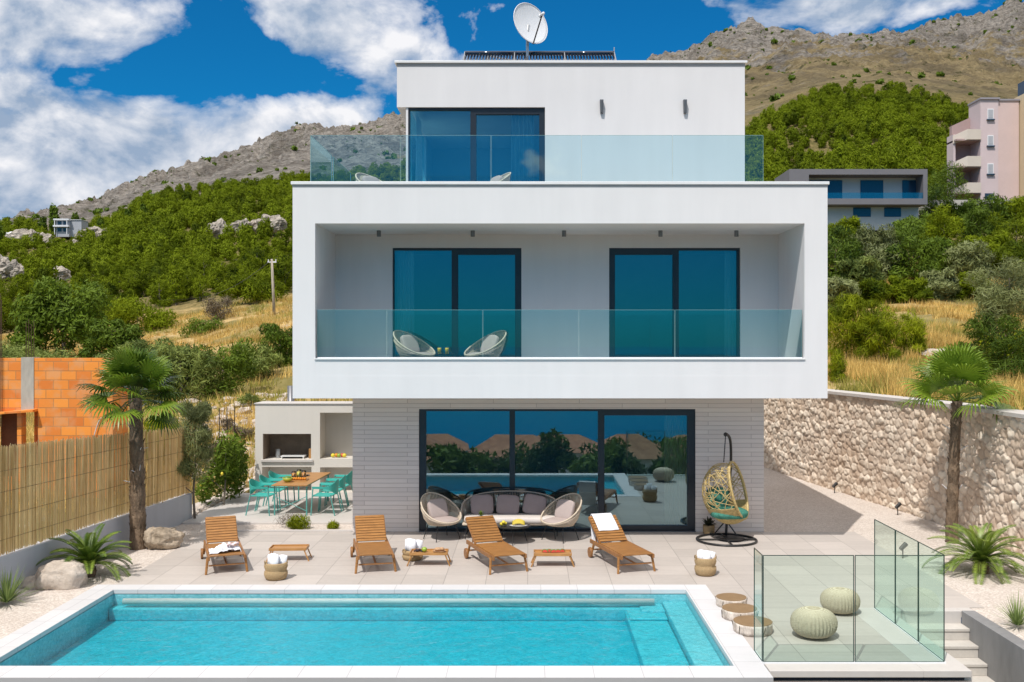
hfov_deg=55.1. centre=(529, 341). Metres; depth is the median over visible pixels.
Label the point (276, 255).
pine tree
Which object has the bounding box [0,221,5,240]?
cypress like tree
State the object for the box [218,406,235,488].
wire fence
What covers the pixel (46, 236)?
rock outcrop
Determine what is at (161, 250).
pine tree
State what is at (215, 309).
thorn bush
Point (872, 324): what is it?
pine bush
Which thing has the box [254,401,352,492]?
outdoor kitchen
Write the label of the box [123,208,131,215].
cypress like tree
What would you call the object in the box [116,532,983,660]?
terrace deck
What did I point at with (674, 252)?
window
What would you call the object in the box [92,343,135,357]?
scrub bush
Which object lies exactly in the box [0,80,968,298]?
pine wood
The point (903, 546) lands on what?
spot light
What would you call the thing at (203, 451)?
olive tree
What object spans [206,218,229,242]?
rock outcrop
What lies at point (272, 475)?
garden chair
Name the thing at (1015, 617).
yucca
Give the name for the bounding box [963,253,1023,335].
olive tree
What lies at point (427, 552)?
tray table
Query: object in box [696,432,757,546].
hanging chair
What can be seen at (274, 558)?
rolled towel
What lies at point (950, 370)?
fan palm
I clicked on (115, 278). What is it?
pine tree
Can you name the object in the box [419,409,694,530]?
patio window
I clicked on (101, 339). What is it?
broadleaf tree
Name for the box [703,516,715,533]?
potted plant
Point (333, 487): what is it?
garden chair
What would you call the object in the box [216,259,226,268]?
pine tree
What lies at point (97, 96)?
sky
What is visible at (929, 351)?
flat rock
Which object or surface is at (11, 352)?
scrub bush
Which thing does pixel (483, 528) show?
sun lounger
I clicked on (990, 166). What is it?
window
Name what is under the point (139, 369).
fan palm
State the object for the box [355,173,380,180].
rope armchair
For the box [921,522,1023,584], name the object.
cycad
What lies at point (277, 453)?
metal canister
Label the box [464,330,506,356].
rope armchair
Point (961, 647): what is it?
garden steps
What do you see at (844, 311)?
pine bush
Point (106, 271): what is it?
pine tree
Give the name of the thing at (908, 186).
window
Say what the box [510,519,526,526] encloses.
banana platter
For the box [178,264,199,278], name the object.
pine tree
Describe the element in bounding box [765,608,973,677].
deck edging
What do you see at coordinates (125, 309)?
scrub bush
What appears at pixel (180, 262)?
pine tree
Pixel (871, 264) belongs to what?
hedge bush
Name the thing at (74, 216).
cypress like tree
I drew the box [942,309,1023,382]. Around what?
scrub bush
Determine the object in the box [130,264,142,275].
pine tree
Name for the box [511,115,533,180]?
curtain
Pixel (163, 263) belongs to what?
pine tree
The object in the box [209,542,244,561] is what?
towel
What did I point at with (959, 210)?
scrub bush
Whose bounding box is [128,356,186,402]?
scrub bush
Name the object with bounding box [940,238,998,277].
hedge bush
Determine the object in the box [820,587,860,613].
knitted pouf
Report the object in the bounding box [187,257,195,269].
pine tree
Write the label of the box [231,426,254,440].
bush
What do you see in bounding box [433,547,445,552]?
bread plate
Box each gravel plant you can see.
[285,513,311,529]
[326,519,339,528]
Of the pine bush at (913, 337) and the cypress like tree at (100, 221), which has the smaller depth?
the pine bush at (913, 337)
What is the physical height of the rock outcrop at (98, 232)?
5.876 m
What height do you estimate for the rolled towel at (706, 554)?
0.273 m
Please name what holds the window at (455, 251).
in the villa
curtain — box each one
[397,251,413,356]
[415,113,422,180]
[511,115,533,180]
[664,415,686,524]
[724,251,735,356]
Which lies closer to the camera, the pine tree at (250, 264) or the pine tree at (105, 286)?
the pine tree at (105, 286)
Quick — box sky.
[0,0,1023,218]
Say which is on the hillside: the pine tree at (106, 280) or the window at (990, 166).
the pine tree at (106, 280)
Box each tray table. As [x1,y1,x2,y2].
[266,544,311,561]
[407,549,450,565]
[531,549,574,566]
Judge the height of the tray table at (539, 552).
0.260 m
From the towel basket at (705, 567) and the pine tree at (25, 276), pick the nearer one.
the towel basket at (705, 567)
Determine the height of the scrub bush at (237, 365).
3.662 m
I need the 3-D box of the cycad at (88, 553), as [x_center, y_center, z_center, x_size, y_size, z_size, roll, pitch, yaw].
[-7.905,3.819,17.641,1.706,0.984,1.574,0,0,0]
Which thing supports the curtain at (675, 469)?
hanging from the villa
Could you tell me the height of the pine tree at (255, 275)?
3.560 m
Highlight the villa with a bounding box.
[291,60,828,531]
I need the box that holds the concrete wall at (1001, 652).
[962,611,1023,681]
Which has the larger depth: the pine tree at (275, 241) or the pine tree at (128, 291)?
the pine tree at (275, 241)
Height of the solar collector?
1.120 m
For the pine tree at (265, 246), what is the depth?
181.25 m
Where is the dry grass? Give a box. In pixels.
[0,257,1023,512]
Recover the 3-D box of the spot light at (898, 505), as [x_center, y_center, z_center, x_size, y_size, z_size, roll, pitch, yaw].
[8.971,4.057,23.854,0.181,0.326,0.093,0,0,-17]
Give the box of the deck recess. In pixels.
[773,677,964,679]
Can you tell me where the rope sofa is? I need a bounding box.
[461,490,557,538]
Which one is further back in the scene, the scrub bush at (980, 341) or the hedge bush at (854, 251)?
the hedge bush at (854, 251)
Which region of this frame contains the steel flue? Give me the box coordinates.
[287,386,294,400]
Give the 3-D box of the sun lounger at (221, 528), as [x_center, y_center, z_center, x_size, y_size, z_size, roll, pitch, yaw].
[-5.786,3.827,18.588,0.770,0.755,1.812,0,0,-21]
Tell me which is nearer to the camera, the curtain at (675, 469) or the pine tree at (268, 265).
the curtain at (675, 469)
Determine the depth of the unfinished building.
26.00 m
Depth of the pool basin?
15.21 m
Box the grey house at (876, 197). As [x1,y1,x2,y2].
[775,169,927,231]
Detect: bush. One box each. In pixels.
[2,340,78,357]
[2,344,69,357]
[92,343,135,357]
[100,293,179,332]
[124,336,193,378]
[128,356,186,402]
[136,342,223,401]
[143,414,191,459]
[177,315,226,338]
[181,336,259,401]
[200,295,234,319]
[213,270,287,302]
[221,417,237,431]
[227,340,284,378]
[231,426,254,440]
[237,392,266,404]
[257,322,292,366]
[828,215,863,241]
[828,224,864,266]
[828,233,868,279]
[828,274,861,306]
[828,290,867,358]
[828,348,847,382]
[835,255,886,283]
[849,222,900,258]
[853,299,902,361]
[858,277,895,301]
[861,240,909,277]
[882,234,942,281]
[887,275,934,303]
[890,211,933,235]
[891,223,940,256]
[895,309,929,357]
[915,235,962,271]
[918,267,962,300]
[919,181,956,218]
[919,202,964,246]
[928,160,974,199]
[931,199,970,231]
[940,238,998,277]
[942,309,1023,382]
[947,271,993,299]
[955,205,1015,245]
[957,193,1014,229]
[962,232,1011,273]
[972,328,1023,366]
[986,210,1023,253]
[990,240,1023,279]
[997,195,1023,230]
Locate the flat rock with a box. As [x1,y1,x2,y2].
[921,348,945,357]
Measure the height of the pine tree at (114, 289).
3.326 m
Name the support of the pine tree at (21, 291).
on the hillside
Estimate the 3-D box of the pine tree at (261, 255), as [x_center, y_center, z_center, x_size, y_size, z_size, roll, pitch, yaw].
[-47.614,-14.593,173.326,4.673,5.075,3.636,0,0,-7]
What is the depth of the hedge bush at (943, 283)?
77.06 m
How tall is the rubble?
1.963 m
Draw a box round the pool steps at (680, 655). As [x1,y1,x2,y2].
[109,601,723,665]
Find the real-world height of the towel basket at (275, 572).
0.345 m
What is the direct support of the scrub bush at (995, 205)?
on the hillside
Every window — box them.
[393,248,520,356]
[408,108,544,180]
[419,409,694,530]
[609,248,739,356]
[824,180,841,198]
[853,207,870,216]
[860,180,882,198]
[884,207,900,216]
[902,180,915,198]
[986,109,994,119]
[986,135,994,146]
[986,163,994,174]
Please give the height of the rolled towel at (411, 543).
0.282 m
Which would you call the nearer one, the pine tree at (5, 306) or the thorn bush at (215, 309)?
the thorn bush at (215, 309)
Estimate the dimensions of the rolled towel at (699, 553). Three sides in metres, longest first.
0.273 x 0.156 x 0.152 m
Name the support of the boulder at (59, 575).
on the gravel
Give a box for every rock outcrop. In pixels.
[0,254,9,282]
[0,259,23,280]
[5,229,38,248]
[34,232,54,248]
[53,266,71,281]
[72,226,101,242]
[95,228,106,236]
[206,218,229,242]
[230,218,255,231]
[254,214,286,234]
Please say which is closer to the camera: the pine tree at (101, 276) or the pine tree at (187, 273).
the pine tree at (187, 273)
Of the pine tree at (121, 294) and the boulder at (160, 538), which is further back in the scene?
the pine tree at (121, 294)
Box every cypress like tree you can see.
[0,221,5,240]
[37,216,48,232]
[48,202,59,236]
[71,211,79,219]
[96,217,104,227]
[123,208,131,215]
[139,203,147,212]
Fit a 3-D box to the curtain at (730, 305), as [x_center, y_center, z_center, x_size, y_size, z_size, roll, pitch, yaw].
[4.610,-0.700,22.202,0.380,2.700,0.120,0,0,0]
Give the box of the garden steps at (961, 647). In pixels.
[908,623,994,681]
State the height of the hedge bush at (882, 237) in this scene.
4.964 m
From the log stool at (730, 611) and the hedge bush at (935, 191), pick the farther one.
the hedge bush at (935, 191)
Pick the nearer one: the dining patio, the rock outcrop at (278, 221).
the dining patio
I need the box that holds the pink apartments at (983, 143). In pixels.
[947,97,1019,199]
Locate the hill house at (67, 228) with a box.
[53,219,88,237]
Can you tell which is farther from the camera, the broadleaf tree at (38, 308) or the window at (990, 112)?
the window at (990, 112)
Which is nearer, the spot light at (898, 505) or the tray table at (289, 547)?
the tray table at (289, 547)
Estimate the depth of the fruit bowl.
23.82 m
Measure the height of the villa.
10.605 m
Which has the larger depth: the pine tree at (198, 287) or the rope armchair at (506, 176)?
the pine tree at (198, 287)
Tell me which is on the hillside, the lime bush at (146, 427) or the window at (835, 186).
the lime bush at (146, 427)
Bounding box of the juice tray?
[292,469,308,480]
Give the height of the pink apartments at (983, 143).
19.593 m
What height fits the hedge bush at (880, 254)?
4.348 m
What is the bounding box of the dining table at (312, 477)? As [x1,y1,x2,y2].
[271,472,330,514]
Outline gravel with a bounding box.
[0,467,1023,639]
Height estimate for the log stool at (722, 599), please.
0.138 m
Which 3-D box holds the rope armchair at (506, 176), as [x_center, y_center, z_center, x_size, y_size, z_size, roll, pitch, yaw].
[-0.833,-3.202,21.025,0.933,0.940,0.861,0,0,-30]
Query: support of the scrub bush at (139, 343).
on the hillside
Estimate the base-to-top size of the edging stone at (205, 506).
0.217 m
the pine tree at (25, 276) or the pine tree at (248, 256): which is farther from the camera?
the pine tree at (25, 276)
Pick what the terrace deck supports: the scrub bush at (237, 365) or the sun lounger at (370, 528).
the sun lounger at (370, 528)
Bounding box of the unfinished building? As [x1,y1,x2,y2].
[0,293,127,496]
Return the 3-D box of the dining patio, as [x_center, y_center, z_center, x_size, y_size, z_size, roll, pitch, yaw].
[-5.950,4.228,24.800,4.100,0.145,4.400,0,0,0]
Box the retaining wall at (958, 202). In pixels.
[919,200,1011,211]
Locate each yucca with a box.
[0,567,43,602]
[994,591,1023,624]
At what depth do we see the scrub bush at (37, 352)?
59.33 m
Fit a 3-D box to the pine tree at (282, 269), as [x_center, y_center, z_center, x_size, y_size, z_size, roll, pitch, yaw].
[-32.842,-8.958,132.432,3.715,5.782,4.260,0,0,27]
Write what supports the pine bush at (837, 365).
on the hillside
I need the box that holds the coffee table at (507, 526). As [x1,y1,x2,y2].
[497,523,529,545]
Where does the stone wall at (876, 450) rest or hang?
on the gravel
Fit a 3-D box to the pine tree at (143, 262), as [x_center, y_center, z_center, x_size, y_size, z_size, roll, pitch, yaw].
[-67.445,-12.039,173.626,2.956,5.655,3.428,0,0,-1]
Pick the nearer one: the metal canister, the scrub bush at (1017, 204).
the metal canister
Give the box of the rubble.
[178,392,286,482]
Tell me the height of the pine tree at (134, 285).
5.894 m
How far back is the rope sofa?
21.24 m
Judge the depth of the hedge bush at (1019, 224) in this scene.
104.04 m
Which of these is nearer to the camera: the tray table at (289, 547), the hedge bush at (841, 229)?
the tray table at (289, 547)
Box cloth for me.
[227,542,238,546]
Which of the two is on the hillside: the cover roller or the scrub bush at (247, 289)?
the scrub bush at (247, 289)
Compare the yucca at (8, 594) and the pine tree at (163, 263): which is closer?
the yucca at (8, 594)
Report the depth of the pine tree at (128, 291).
140.18 m
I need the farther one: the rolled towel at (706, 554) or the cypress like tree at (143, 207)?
the cypress like tree at (143, 207)
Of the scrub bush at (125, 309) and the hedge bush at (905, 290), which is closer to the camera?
the hedge bush at (905, 290)
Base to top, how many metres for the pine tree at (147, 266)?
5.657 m
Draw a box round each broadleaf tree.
[3,275,113,355]
[77,316,145,357]
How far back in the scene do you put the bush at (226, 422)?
37.88 m
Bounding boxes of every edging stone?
[195,506,205,511]
[199,503,209,509]
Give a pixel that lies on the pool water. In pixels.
(364, 623)
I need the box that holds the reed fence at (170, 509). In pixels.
[0,427,191,591]
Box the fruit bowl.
[282,476,292,481]
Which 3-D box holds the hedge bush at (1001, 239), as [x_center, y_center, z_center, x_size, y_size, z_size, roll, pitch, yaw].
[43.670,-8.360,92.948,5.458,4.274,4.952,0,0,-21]
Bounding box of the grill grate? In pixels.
[280,454,306,458]
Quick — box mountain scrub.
[6,0,1022,223]
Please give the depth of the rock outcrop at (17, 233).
322.62 m
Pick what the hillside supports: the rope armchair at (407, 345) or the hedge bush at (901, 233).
the hedge bush at (901, 233)
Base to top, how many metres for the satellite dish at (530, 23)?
2.143 m
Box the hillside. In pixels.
[2,0,1023,547]
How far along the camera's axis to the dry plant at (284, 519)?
22.23 m
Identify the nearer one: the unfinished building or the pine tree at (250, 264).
the unfinished building
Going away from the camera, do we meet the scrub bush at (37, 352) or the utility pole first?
the scrub bush at (37, 352)
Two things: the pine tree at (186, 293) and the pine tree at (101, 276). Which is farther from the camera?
the pine tree at (101, 276)
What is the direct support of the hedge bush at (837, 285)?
on the hillside
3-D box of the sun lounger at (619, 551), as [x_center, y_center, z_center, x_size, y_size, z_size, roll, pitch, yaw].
[1.711,3.827,18.659,0.770,0.755,1.812,0,0,-17]
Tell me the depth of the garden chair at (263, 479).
24.55 m
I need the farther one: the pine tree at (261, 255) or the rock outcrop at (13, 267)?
the rock outcrop at (13, 267)
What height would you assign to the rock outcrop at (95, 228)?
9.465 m
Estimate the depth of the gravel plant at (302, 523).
22.04 m
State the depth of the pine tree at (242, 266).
149.97 m
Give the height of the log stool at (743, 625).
0.153 m
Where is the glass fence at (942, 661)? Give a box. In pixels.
[753,519,945,664]
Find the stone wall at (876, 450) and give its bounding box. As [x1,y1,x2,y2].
[764,389,1023,556]
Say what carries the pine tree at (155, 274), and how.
on the hillside
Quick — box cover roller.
[122,598,654,604]
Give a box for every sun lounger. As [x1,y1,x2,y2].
[201,515,247,574]
[350,515,396,573]
[464,515,527,574]
[587,515,655,573]
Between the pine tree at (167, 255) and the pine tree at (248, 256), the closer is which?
the pine tree at (248, 256)
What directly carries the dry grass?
on the hillside
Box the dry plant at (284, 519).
[275,513,299,526]
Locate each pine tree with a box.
[0,277,15,302]
[0,284,10,301]
[0,292,15,332]
[4,295,27,329]
[7,273,27,295]
[15,289,25,296]
[19,272,29,287]
[26,279,35,294]
[70,272,83,289]
[71,282,86,304]
[77,268,91,280]
[92,284,112,297]
[94,273,103,282]
[96,264,111,279]
[100,276,110,287]
[103,260,120,271]
[108,262,125,297]
[108,282,118,298]
[115,293,129,299]
[121,266,145,297]
[124,288,135,298]
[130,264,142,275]
[135,273,150,297]
[140,259,152,274]
[141,260,157,285]
[145,274,172,306]
[147,262,168,287]
[155,243,169,262]
[156,258,171,279]
[162,253,175,264]
[165,264,185,305]
[168,249,183,269]
[171,270,192,302]
[175,260,191,269]
[175,266,200,297]
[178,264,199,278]
[180,250,194,260]
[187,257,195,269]
[191,273,210,301]
[193,252,213,279]
[205,262,224,288]
[208,268,224,294]
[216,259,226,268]
[226,265,238,282]
[231,253,242,268]
[234,257,242,270]
[237,260,249,275]
[240,238,252,257]
[243,253,261,273]
[245,258,259,272]
[249,245,265,268]
[249,268,262,284]
[257,236,272,258]
[261,256,278,275]
[268,249,285,260]
[269,237,286,253]
[270,255,292,292]
[282,253,291,260]
[285,239,292,253]
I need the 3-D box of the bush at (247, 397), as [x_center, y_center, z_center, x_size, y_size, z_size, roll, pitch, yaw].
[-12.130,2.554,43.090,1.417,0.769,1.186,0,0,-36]
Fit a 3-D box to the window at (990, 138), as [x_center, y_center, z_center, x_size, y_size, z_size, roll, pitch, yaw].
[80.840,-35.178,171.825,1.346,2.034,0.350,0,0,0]
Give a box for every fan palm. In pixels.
[73,345,190,549]
[892,342,1020,542]
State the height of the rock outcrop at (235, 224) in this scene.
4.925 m
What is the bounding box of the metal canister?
[276,449,279,457]
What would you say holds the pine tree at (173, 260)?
on the hillside
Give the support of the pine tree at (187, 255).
on the hillside
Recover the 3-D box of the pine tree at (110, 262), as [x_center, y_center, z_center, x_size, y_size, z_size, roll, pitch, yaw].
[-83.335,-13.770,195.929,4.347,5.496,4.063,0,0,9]
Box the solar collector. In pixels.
[463,47,615,59]
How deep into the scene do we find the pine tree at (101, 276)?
184.77 m
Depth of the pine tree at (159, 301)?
135.34 m
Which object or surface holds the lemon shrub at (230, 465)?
on the dining patio
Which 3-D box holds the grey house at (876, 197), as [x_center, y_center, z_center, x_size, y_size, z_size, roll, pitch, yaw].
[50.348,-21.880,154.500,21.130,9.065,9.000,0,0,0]
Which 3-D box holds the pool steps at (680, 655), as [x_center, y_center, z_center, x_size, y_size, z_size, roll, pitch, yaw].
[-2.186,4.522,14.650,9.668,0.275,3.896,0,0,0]
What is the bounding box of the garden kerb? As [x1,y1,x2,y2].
[237,530,352,531]
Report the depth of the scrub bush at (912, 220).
136.45 m
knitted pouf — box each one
[790,606,837,638]
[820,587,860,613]
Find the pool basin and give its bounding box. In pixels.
[0,594,729,665]
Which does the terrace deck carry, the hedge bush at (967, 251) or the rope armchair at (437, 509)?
the rope armchair at (437, 509)
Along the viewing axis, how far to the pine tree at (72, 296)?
140.89 m
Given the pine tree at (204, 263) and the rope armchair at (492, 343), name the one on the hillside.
the pine tree at (204, 263)
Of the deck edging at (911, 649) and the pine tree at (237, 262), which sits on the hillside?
the pine tree at (237, 262)
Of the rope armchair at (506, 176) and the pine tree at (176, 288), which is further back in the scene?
the pine tree at (176, 288)
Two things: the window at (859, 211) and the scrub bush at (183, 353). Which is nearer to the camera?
the scrub bush at (183, 353)
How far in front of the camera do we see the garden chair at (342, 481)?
24.33 m
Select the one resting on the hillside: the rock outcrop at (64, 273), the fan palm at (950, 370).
the rock outcrop at (64, 273)
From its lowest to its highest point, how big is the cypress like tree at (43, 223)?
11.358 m
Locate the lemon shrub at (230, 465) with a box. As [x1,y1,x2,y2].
[192,428,250,504]
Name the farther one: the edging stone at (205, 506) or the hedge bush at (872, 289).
the hedge bush at (872, 289)
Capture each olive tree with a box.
[169,399,216,518]
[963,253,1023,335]
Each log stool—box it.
[715,593,746,607]
[721,603,758,620]
[732,615,772,636]
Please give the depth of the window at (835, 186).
152.86 m
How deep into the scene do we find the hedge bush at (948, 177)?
170.93 m
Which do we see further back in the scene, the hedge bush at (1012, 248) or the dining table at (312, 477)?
the hedge bush at (1012, 248)
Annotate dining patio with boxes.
[182,493,352,524]
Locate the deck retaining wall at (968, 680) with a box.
[773,677,973,681]
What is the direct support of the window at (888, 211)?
in the grey house at (876, 197)
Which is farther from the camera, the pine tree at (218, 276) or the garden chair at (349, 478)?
the pine tree at (218, 276)
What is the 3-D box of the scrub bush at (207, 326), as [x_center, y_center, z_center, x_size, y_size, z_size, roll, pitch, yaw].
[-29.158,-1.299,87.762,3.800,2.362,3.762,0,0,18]
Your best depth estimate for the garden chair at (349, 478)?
25.09 m
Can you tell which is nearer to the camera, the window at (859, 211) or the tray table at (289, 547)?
the tray table at (289, 547)
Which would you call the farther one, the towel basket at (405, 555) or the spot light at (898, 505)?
the spot light at (898, 505)
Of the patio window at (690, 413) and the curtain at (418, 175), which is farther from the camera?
the curtain at (418, 175)
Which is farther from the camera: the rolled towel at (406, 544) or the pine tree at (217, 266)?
the pine tree at (217, 266)
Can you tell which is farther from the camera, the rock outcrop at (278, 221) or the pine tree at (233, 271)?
the rock outcrop at (278, 221)
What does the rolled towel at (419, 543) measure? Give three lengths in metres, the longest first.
0.282 x 0.161 x 0.157 m
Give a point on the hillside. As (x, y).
(996, 54)
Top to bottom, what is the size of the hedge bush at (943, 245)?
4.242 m
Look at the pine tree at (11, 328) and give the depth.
125.57 m
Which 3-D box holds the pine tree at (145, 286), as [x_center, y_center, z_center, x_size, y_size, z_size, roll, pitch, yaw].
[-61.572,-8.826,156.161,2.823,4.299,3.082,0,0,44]
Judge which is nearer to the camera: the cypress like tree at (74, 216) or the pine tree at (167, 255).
the pine tree at (167, 255)
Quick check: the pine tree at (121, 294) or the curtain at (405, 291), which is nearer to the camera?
the curtain at (405, 291)
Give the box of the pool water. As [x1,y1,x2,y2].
[13,595,725,665]
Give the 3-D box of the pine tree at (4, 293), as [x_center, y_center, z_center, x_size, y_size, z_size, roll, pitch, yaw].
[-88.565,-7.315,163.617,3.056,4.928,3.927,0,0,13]
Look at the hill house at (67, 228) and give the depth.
366.80 m
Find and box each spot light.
[895,502,901,514]
[899,542,907,557]
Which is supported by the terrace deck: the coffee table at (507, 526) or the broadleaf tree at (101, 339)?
the coffee table at (507, 526)
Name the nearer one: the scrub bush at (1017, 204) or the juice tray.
the juice tray
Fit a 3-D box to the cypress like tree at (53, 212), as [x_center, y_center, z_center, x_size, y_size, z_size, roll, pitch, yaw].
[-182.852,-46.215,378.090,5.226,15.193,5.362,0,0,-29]
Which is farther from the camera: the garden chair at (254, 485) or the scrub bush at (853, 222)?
the scrub bush at (853, 222)
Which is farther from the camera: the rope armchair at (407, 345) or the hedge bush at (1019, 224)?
the hedge bush at (1019, 224)
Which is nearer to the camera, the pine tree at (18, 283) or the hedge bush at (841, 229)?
the hedge bush at (841, 229)
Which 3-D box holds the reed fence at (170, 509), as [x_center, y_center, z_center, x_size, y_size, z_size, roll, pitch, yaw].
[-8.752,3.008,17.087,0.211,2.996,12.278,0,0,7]
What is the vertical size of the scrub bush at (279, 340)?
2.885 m
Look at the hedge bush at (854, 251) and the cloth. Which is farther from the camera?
the hedge bush at (854, 251)
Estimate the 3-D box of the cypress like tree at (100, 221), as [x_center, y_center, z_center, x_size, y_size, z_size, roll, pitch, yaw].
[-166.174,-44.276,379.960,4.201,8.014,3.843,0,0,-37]
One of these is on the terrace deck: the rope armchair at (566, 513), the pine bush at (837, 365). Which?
the rope armchair at (566, 513)
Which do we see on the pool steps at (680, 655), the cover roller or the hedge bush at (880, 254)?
the cover roller
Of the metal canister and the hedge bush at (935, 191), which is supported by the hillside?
the hedge bush at (935, 191)
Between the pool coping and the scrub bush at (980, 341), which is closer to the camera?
the pool coping
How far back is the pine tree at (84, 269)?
178.52 m
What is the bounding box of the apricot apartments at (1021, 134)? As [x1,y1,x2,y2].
[1014,81,1023,196]
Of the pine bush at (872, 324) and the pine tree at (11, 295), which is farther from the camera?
the pine tree at (11, 295)
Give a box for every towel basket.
[264,559,287,580]
[402,547,422,560]
[694,554,716,576]
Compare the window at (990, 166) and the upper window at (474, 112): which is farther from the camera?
the window at (990, 166)
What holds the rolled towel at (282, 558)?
in the towel basket at (275, 572)
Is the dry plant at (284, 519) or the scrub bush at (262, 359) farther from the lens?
the scrub bush at (262, 359)
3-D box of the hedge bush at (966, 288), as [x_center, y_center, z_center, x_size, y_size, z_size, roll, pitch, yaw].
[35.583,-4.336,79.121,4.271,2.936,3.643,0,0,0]
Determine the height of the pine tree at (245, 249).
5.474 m
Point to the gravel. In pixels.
(792, 504)
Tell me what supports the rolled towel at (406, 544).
in the towel basket at (405, 555)
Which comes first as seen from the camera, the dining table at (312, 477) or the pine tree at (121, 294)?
the dining table at (312, 477)
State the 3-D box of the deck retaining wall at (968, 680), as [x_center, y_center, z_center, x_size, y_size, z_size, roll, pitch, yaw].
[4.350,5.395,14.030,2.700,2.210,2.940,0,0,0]
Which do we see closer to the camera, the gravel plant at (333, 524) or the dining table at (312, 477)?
the gravel plant at (333, 524)
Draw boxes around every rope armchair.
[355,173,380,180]
[393,330,435,356]
[420,492,461,542]
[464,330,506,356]
[490,172,510,180]
[540,493,581,543]
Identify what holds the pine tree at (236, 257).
on the hillside
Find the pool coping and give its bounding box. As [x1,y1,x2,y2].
[0,585,772,681]
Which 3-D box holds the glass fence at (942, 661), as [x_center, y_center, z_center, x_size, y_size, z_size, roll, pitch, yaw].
[4.240,3.498,14.112,2.420,1.424,2.624,0,0,0]
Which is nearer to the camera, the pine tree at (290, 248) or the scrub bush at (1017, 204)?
the scrub bush at (1017, 204)
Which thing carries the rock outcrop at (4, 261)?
on the hillside
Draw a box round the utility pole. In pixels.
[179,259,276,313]
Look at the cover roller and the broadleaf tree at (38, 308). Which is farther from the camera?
the broadleaf tree at (38, 308)
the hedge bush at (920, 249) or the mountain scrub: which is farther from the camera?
the mountain scrub
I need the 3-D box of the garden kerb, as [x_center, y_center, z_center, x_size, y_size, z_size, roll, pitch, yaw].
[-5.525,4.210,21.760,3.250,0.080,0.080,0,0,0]
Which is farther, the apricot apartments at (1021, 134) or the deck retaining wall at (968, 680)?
the apricot apartments at (1021, 134)
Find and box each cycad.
[36,523,132,579]
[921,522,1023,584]
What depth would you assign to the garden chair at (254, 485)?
23.73 m
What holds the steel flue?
attached to the outdoor kitchen
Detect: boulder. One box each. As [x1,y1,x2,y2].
[19,559,87,589]
[143,526,184,549]
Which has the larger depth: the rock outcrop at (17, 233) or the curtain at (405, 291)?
the rock outcrop at (17, 233)
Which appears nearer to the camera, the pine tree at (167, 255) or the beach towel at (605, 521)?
the beach towel at (605, 521)
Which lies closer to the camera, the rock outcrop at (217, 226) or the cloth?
the cloth
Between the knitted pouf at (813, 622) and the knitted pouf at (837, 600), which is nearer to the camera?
the knitted pouf at (813, 622)
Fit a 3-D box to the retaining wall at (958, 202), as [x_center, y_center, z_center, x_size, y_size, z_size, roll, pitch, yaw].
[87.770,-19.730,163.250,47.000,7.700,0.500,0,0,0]
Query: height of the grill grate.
0.075 m
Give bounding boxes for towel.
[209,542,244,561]
[270,554,278,563]
[279,554,286,563]
[405,538,411,550]
[408,539,415,550]
[416,539,422,548]
[590,513,618,542]
[697,549,702,558]
[702,550,710,558]
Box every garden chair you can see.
[245,479,278,515]
[256,475,286,509]
[265,471,294,504]
[310,479,341,515]
[319,475,347,509]
[326,471,352,505]
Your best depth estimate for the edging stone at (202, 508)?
24.14 m
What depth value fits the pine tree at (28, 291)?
186.11 m
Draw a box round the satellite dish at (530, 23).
[513,3,547,59]
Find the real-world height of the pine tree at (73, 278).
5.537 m
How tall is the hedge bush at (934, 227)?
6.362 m
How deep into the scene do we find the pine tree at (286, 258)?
149.29 m
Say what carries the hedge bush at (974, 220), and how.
on the hillside
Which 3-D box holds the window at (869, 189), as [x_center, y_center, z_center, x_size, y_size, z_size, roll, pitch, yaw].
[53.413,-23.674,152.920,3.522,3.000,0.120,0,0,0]
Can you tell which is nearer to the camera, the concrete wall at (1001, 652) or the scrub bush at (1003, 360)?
the concrete wall at (1001, 652)

